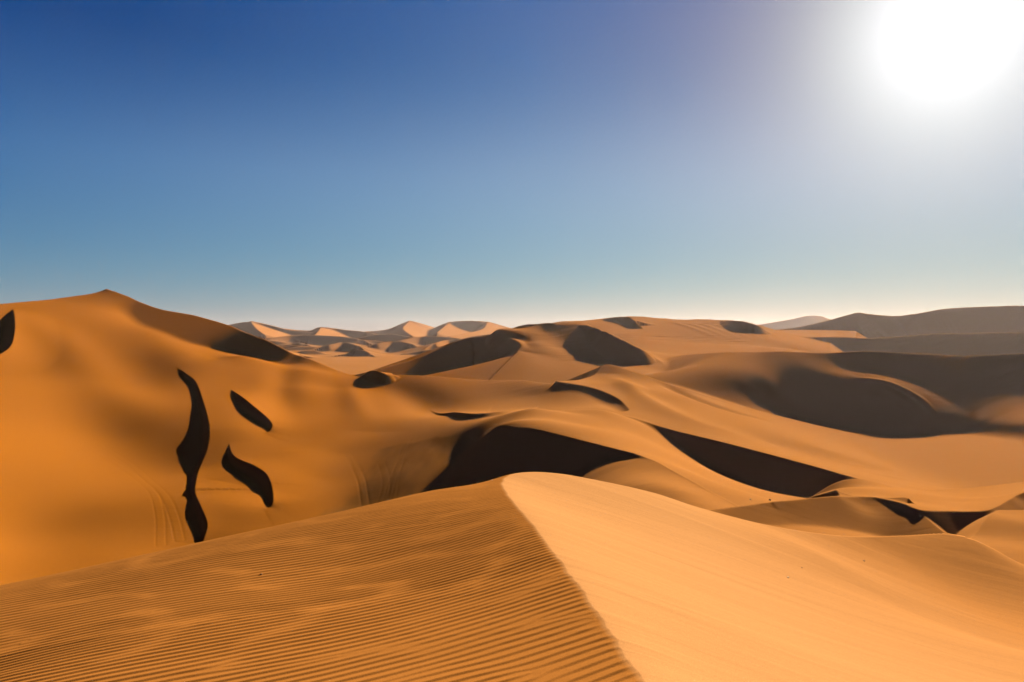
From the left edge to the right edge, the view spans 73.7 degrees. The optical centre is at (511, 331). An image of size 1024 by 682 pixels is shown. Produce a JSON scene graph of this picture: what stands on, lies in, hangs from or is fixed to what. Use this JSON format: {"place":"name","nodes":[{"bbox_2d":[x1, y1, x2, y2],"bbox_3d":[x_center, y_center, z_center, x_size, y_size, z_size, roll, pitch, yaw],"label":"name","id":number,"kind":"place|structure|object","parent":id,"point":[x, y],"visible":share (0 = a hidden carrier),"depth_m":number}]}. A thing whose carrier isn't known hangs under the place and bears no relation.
{"place":"outdoors","nodes":[
{"label":"outdoors","id":0,"kind":"place"},
{"bbox_2d":[0,289,622,584],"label":"great dune","id":1,"kind":"structure","parent":0,"point":[130,427],"depth_m":191.42},
{"bbox_2d":[229,321,508,356],"bbox_3d":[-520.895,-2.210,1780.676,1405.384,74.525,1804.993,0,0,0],"label":"distant dunes","id":2,"kind":"structure","parent":0,"point":[410,337],"depth_m":1728.57},
{"bbox_2d":[353,336,552,380],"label":"dark faced dune","id":3,"kind":"structure","parent":0,"point":[523,363],"depth_m":393.40},
{"bbox_2d":[0,472,1023,681],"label":"foreground dune","id":4,"kind":"structure","parent":0,"point":[535,577],"depth_m":6.51},
{"bbox_2d":[0,0,1023,331],"label":"sky","id":5,"kind":"structure","parent":0,"point":[355,165]},
{"bbox_2d":[424,322,666,383],"bbox_3d":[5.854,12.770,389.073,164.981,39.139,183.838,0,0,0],"label":"sunlit dune","id":6,"kind":"structure","parent":0,"point":[569,350],"depth_m":375.13},
{"bbox_2d":[287,342,1023,487],"bbox_3d":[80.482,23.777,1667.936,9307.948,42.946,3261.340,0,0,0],"label":"desert floor","id":7,"kind":"structure","parent":0,"point":[970,459],"depth_m":233.46},
{"bbox_2d":[436,408,878,536],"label":"ridge","id":8,"kind":"structure","parent":0,"point":[561,441],"depth_m":137.79},
{"bbox_2d":[570,457,781,527],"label":"spur","id":9,"kind":"structure","parent":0,"point":[647,474],"depth_m":100.62},
{"bbox_2d":[555,316,843,358],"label":"skyline dune","id":10,"kind":"structure","parent":0,"point":[665,338],"depth_m":572.73},
{"bbox_2d":[553,364,965,494],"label":"long ridge","id":11,"kind":"structure","parent":0,"point":[765,449],"depth_m":194.56},
{"bbox_2d":[759,316,830,329],"bbox_3d":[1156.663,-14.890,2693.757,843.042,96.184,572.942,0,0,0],"label":"distant hill","id":12,"kind":"structure","parent":0,"point":[797,322],"depth_m":2613.04},
{"bbox_2d":[706,490,947,535],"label":"dim faced dune","id":13,"kind":"structure","parent":0,"point":[871,515],"depth_m":86.85},
{"bbox_2d":[642,351,1023,437],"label":"great bowl","id":14,"kind":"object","parent":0,"point":[870,392],"visible":0.98,"depth_m":295.48},
{"bbox_2d":[773,479,1023,534],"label":"flat topped dune","id":15,"kind":"structure","parent":0,"point":[953,511],"depth_m":101.80},
{"bbox_2d":[778,330,1023,355],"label":"ridge","id":16,"kind":"structure","parent":0,"point":[982,343],"depth_m":643.29},
{"bbox_2d":[779,306,1023,337],"bbox_3d":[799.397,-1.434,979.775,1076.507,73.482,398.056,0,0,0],"label":"ridge","id":17,"kind":"structure","parent":0,"point":[983,319],"depth_m":889.21},
{"bbox_2d":[957,510,1023,564],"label":"rippled corner dune","id":18,"kind":"structure","parent":0,"point":[1001,531],"depth_m":82.05}
]}

